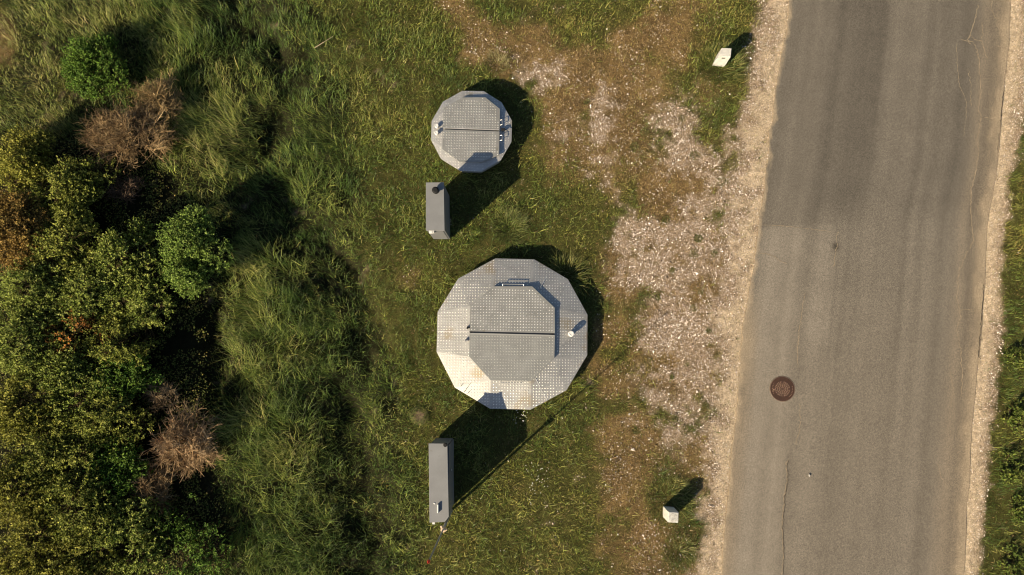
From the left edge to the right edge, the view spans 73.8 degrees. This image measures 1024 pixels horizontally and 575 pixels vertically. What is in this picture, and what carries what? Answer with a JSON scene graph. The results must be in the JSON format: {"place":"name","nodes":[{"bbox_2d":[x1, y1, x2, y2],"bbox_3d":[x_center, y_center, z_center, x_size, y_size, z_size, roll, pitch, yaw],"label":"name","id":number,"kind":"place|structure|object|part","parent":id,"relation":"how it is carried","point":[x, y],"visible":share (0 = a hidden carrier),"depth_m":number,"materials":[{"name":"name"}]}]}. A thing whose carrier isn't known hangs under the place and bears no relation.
{"place":"outdoors","nodes":[
{"label":"outdoors","id":0,"kind":"place"},
{"bbox_2d":[0,0,1023,574],"bbox_3d":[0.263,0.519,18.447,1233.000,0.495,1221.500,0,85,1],"label":"ground","id":1,"kind":"structure","parent":0,"point":[184,340],"depth_m":18.41,"materials":[{"name":"green plant"}]},
{"bbox_2d":[0,189,55,277],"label":"shrub","id":2,"kind":"object","parent":1,"relation":"on","point":[16,230],"visible":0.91,"depth_m":17.50,"materials":[{"name":"brown plant"}]},
{"bbox_2d":[0,123,56,197],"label":"shrub","id":3,"kind":"object","parent":1,"relation":"on","point":[23,164],"visible":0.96,"depth_m":17.86,"materials":[{"name":"green plant"}]},
{"bbox_2d":[0,369,65,449],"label":"shrub","id":4,"kind":"object","parent":1,"relation":"on","point":[15,417],"visible":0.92,"depth_m":17.00,"materials":[{"name":"green plant"}]},
{"bbox_2d":[0,303,71,392],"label":"shrub","id":5,"kind":"object","parent":1,"relation":"on","point":[20,344],"visible":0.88,"depth_m":17.10,"materials":[{"name":"green plant"}]},
{"bbox_2d":[0,247,73,328],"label":"shrub","id":6,"kind":"object","parent":1,"relation":"on","point":[23,287],"visible":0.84,"depth_m":17.30,"materials":[{"name":"green plant"}]},
{"bbox_2d":[0,448,74,534],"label":"shrub","id":7,"kind":"object","parent":1,"relation":"on","point":[17,498],"visible":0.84,"depth_m":16.83,"materials":[{"name":"green plant"}]},
{"bbox_2d":[0,508,84,574],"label":"shrub","id":8,"kind":"object","parent":1,"relation":"on","point":[26,548],"visible":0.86,"depth_m":16.75,"materials":[{"name":"green plant"}]},
{"bbox_2d":[0,407,105,502],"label":"shrub","id":9,"kind":"object","parent":1,"relation":"on","point":[63,451],"visible":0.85,"depth_m":17.03,"materials":[{"name":"green plant"}]},
{"bbox_2d":[19,200,112,285],"bbox_3d":[-11.502,-0.955,17.745,2.205,1.735,2.390,-35,85,-2],"label":"shrub","id":10,"kind":"object","parent":1,"relation":"on","point":[70,231],"visible":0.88,"depth_m":17.50,"materials":[{"name":"green plant"}]},
{"bbox_2d":[30,334,115,423],"bbox_3d":[-11.246,2.397,17.482,1.904,1.606,2.143,-39,85,-3],"label":"shrub","id":11,"kind":"object","parent":1,"relation":"on","point":[68,371],"visible":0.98,"depth_m":17.19,"materials":[{"name":"green plant"}]},
{"bbox_2d":[27,150,122,229],"bbox_3d":[-11.612,-2.725,18.050,1.830,1.472,2.491,38,86,4],"label":"shrub","id":12,"kind":"object","parent":1,"relation":"on","point":[67,184],"visible":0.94,"depth_m":17.79,"materials":[{"name":"green plant"}]},
{"bbox_2d":[43,302,109,358],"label":"shrub","id":13,"kind":"object","parent":1,"relation":"on","point":[84,325],"visible":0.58,"depth_m":17.36,"materials":[{"name":"green plant"}]},
{"bbox_2d":[34,454,121,549],"bbox_3d":[-10.849,5.343,17.150,2.324,1.692,2.348,0,85,1],"label":"shrub","id":14,"kind":"object","parent":1,"relation":"on","point":[89,498],"visible":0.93,"depth_m":16.83,"materials":[{"name":"green plant"}]},
{"bbox_2d":[33,526,134,574],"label":"shrub","id":15,"kind":"object","parent":1,"relation":"on","point":[82,568],"visible":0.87,"depth_m":16.84,"materials":[{"name":"green plant"}]},
{"bbox_2d":[46,259,138,333],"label":"shrub","id":16,"kind":"object","parent":1,"relation":"on","point":[78,290],"visible":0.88,"depth_m":17.30,"materials":[{"name":"green plant"}]},
{"bbox_2d":[58,30,130,103],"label":"shrub","id":17,"kind":"object","parent":1,"relation":"on","point":[92,55],"visible":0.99,"depth_m":18.23,"materials":[{"name":"green plant"}]},
{"bbox_2d":[62,391,155,462],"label":"shrub","id":18,"kind":"object","parent":1,"relation":"on","point":[99,423],"visible":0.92,"depth_m":17.21,"materials":[{"name":"green plant"}]},
{"bbox_2d":[0,133,229,574],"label":"undergrowth","id":19,"kind":"object","parent":1,"relation":"on","point":[159,333],"visible":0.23,"depth_m":18.11,"materials":[{"name":"green plant"}]},
{"bbox_2d":[82,429,154,501],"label":"shrub","id":20,"kind":"object","parent":1,"relation":"on","point":[113,472],"visible":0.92,"depth_m":17.21,"materials":[{"name":"green plant"}]},
{"bbox_2d":[102,172,146,205],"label":"dead shrub","id":21,"kind":"object","parent":1,"relation":"on","point":[125,189],"visible":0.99,"depth_m":18.32,"materials":[{"name":"brown plant"}]},
{"bbox_2d":[79,307,170,375],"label":"shrub","id":22,"kind":"object","parent":1,"relation":"on","point":[116,327],"visible":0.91,"depth_m":17.39,"materials":[{"name":"green plant"}]},
{"bbox_2d":[86,216,167,302],"bbox_3d":[-10.090,-0.622,17.702,2.195,1.715,2.125,-26,85,-2],"label":"shrub","id":23,"kind":"object","parent":1,"relation":"on","point":[117,252],"visible":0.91,"depth_m":17.45,"materials":[{"name":"green plant"}]},
{"bbox_2d":[90,339,165,404],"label":"shrub","id":24,"kind":"object","parent":1,"relation":"on","point":[133,378],"visible":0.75,"depth_m":17.42,"materials":[{"name":"green plant"}]},
{"bbox_2d":[77,491,183,574],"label":"shrub","id":25,"kind":"object","parent":1,"relation":"on","point":[130,527],"visible":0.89,"depth_m":16.99,"materials":[{"name":"green plant"}]},
{"bbox_2d":[75,100,185,174],"bbox_3d":[-10.202,-4.016,17.966,2.784,1.825,2.069,0,85,1],"label":"dead shrub","id":26,"kind":"object","parent":1,"relation":"on","point":[134,140],"visible":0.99,"depth_m":18.12,"materials":[{"name":"brown plant"}]},
{"bbox_2d":[110,261,176,328],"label":"shrub","id":27,"kind":"object","parent":1,"relation":"on","point":[147,294],"visible":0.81,"depth_m":17.47,"materials":[{"name":"green plant"}]},
{"bbox_2d":[127,459,179,516],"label":"dead shrub","id":28,"kind":"object","parent":1,"relation":"on","point":[161,484],"visible":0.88,"depth_m":17.43,"materials":[{"name":"brown plant"}]},
{"bbox_2d":[125,66,186,127],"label":"dead shrub","id":29,"kind":"object","parent":1,"relation":"on","point":[167,100],"visible":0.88,"depth_m":18.35,"materials":[{"name":"brown plant"}]},
{"bbox_2d":[139,375,181,413],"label":"dead shrub","id":30,"kind":"object","parent":1,"relation":"on","point":[161,399],"visible":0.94,"depth_m":17.67,"materials":[{"name":"brown plant"}]},
{"bbox_2d":[138,395,227,481],"bbox_3d":[-8.394,3.825,17.238,2.208,1.631,2.218,0,85,1],"label":"dead shrub","id":31,"kind":"object","parent":1,"relation":"on","point":[196,439],"visible":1,"depth_m":17.29,"materials":[{"name":"brown plant"}]},
{"bbox_2d":[136,492,233,574],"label":"shrub","id":32,"kind":"object","parent":1,"relation":"on","point":[176,528],"visible":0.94,"depth_m":17.32,"materials":[{"name":"green plant"}]},
{"bbox_2d":[155,203,235,299],"bbox_3d":[-8.263,-0.919,17.759,2.084,1.604,2.200,43,87,4],"label":"shrub","id":33,"kind":"object","parent":1,"relation":"on","point":[188,234],"visible":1,"depth_m":17.43,"materials":[{"name":"green plant"}]},
{"bbox_2d":[0,0,426,574],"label":"tall grass","id":34,"kind":"structure","parent":1,"relation":"on","point":[249,266],"depth_m":18.45,"materials":[{"name":"green plant"}]},
{"bbox_2d":[407,403,430,426],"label":"grass tuft","id":35,"kind":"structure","parent":1,"relation":"on","point":[422,409],"depth_m":17.93,"materials":[{"name":"green plant"}]},
{"bbox_2d":[410,409,428,424],"bbox_3d":[-2.445,3.375,18.033,0.500,0.126,0.500,0,85,1],"label":"concrete lid","id":36,"kind":"object","parent":1,"relation":"on","point":[418,417],"visible":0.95,"depth_m":17.97,"materials":[{"name":"grey concrete"}]},
{"bbox_2d":[426,182,449,238],"bbox_3d":[-1.906,-1.933,17.731,0.481,1.690,1.272,0,85,1],"label":"control cabinet","id":37,"kind":"object","parent":1,"relation":"on","point":[437,212],"visible":1,"depth_m":17.05,"materials":[{"name":"metal"}]},
{"bbox_3d":[-1.893,-1.358,17.720,0.361,1.160,0.012,0,85,1],"label":"door","id":38,"kind":"part","parent":37,"relation":"part of","materials":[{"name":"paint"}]},
{"bbox_2d":[427,508,452,562],"bbox_3d":[-1.600,5.560,15.543,0.187,4.640,0.121,37,86,4],"label":"antenna mast","id":39,"kind":"object","parent":1,"relation":"on","point":[443,528],"visible":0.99,"depth_m":15.70,"materials":[{"name":"grey metal"}]},
{"bbox_2d":[429,438,453,523],"bbox_3d":[-1.745,4.781,17.130,0.520,1.596,1.927,0,85,1],"label":"control cabinet","id":40,"kind":"object","parent":1,"relation":"on","point":[441,477],"visible":1,"depth_m":16.43,"materials":[{"name":"metal"}]},
{"bbox_3d":[-1.529,4.671,17.105,0.016,1.200,1.564,0,85,1],"label":"door","id":41,"kind":"part","parent":40,"relation":"part of","materials":[{"name":"paint"}]},
{"bbox_2d":[431,91,511,172],"bbox_3d":[-1.079,-4.168,18.455,2.163,0.692,2.220,0,85,1],"label":"well cover","id":42,"kind":"object","parent":1,"relation":"on","point":[471,131],"visible":1,"depth_m":18.15,"materials":[{"name":"galvanized metal"}]},
{"bbox_2d":[480,49,511,75],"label":"grass tussock","id":43,"kind":"object","parent":1,"relation":"on","point":[502,61],"depth_m":18.83,"materials":[{"name":"green plant"}]},
{"bbox_2d":[488,205,528,248],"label":"grass tussock","id":44,"kind":"object","parent":1,"relation":"on","point":[512,223],"depth_m":18.39,"materials":[{"name":"green plant"}]},
{"bbox_2d":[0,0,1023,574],"bbox_3d":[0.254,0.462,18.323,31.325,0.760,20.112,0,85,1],"label":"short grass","id":45,"kind":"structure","parent":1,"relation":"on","point":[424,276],"depth_m":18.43,"materials":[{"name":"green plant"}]},
{"bbox_2d":[437,258,586,409],"bbox_3d":[0.003,1.201,17.899,3.938,0.740,3.938,0,85,1],"label":"well cover","id":46,"kind":"object","parent":1,"relation":"on","point":[511,333],"visible":1,"depth_m":17.63,"materials":[{"name":"galvanized metal"},{"name":"rust"}]},
{"bbox_2d":[0,0,1023,574],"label":"dry thatch","id":47,"kind":"object","parent":1,"relation":"on","point":[674,176],"visible":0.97,"depth_m":18.45,"materials":[{"name":"brown plant"}]},
{"bbox_2d":[500,410,557,550],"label":"daisies","id":48,"kind":"object","parent":1,"relation":"on","point":[531,474],"visible":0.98,"depth_m":17.67,"materials":[{"name":"white plant"}]},
{"bbox_2d":[545,247,591,294],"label":"grass tussock","id":49,"kind":"object","parent":1,"relation":"on","point":[576,274],"depth_m":18.19,"materials":[{"name":"green plant"}]},
{"bbox_2d":[629,142,638,150],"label":"weed tuft","id":50,"kind":"object","parent":1,"relation":"on","point":[630,144],"visible":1,"depth_m":18.61,"materials":[{"name":"green plant"}]},
{"bbox_2d":[632,427,639,435],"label":"weed tuft","id":51,"kind":"object","parent":1,"relation":"on","point":[636,430],"visible":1,"depth_m":17.89,"materials":[{"name":"green plant"}]},
{"bbox_2d":[643,470,696,529],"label":"grass tussock","id":52,"kind":"object","parent":1,"relation":"on","point":[681,511],"depth_m":17.66,"materials":[{"name":"green plant"}]},
{"bbox_2d":[663,506,678,522],"bbox_3d":[4.038,5.783,17.435,0.272,0.780,0.273,3,85,1],"label":"marker stone","id":53,"kind":"object","parent":1,"relation":"on","point":[670,514],"visible":1,"depth_m":17.08,"materials":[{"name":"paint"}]},
{"bbox_2d":[661,530,698,572],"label":"grass tussock","id":54,"kind":"object","parent":1,"relation":"on","point":[670,558],"depth_m":17.52,"materials":[{"name":"green plant"}]},
{"bbox_2d":[679,424,690,434],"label":"weed tuft","id":55,"kind":"object","parent":1,"relation":"on","point":[685,429],"visible":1,"depth_m":17.85,"materials":[{"name":"green plant"}]},
{"bbox_2d":[689,151,700,160],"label":"weed tuft","id":56,"kind":"object","parent":1,"relation":"on","point":[694,154],"visible":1,"depth_m":18.55,"materials":[{"name":"green plant"}]},
{"bbox_2d":[694,232,702,242],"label":"weed tuft","id":57,"kind":"object","parent":1,"relation":"on","point":[698,239],"visible":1,"depth_m":18.33,"materials":[{"name":"green plant"}]},
{"bbox_2d":[694,35,748,90],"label":"grass tussock","id":58,"kind":"object","parent":1,"relation":"on","point":[738,56],"depth_m":18.70,"materials":[{"name":"green plant"}]},
{"bbox_2d":[712,48,731,66],"bbox_3d":[5.686,-6.233,18.568,0.379,0.779,0.270,0,85,1],"label":"marker stone","id":59,"kind":"object","parent":1,"relation":"on","point":[723,56],"visible":1,"depth_m":18.27,"materials":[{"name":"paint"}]},
{"bbox_2d":[716,176,727,186],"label":"weed tuft","id":60,"kind":"object","parent":1,"relation":"on","point":[723,182],"visible":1,"depth_m":18.47,"materials":[{"name":"green plant"}]},
{"bbox_2d":[997,450,1023,485],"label":"leafy weed","id":61,"kind":"object","parent":1,"relation":"on","point":[1006,473],"visible":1,"depth_m":17.52,"materials":[{"name":"green plant"}]},
{"bbox_2d":[997,541,1023,574],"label":"leafy weed","id":62,"kind":"object","parent":1,"relation":"on","point":[1014,566],"visible":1,"depth_m":17.33,"materials":[{"name":"green plant"}]},
{"bbox_2d":[1000,398,1023,435],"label":"leafy weed","id":63,"kind":"object","parent":1,"relation":"on","point":[1017,410],"visible":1,"depth_m":17.65,"materials":[{"name":"green plant"}]},
{"bbox_2d":[1003,344,1023,369],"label":"leafy weed","id":64,"kind":"object","parent":1,"relation":"on","point":[1020,355],"visible":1,"depth_m":17.81,"materials":[{"name":"green plant"}]},
{"bbox_2d":[1008,494,1023,525],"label":"leafy weed","id":65,"kind":"object","parent":1,"relation":"on","point":[1018,507],"visible":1,"depth_m":17.46,"materials":[{"name":"green plant"}]},
{"bbox_2d":[0,0,1023,574],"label":"long grass","id":66,"kind":"structure","parent":0,"point":[402,208],"depth_m":18.43,"materials":[{"name":"green plant"}]},
{"bbox_2d":[403,0,1023,574],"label":"gravel","id":67,"kind":"structure","parent":0,"point":[695,274],"depth_m":18.30,"materials":[{"name":"beige gravel"}]},
{"bbox_2d":[722,0,1010,574],"bbox_3d":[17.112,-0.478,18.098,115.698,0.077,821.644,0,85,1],"label":"road","id":68,"kind":"structure","parent":0,"point":[862,325],"depth_m":18.12,"materials":[{"name":"grey asphalt"}]},
{"bbox_2d":[769,376,794,401],"bbox_3d":[7.096,2.666,17.962,0.680,0.132,0.680,0,85,1],"label":"manhole cover","id":69,"kind":"object","parent":68,"relation":"on","point":[782,388],"visible":1,"depth_m":17.90,"materials":[{"name":"metal"}]}
]}

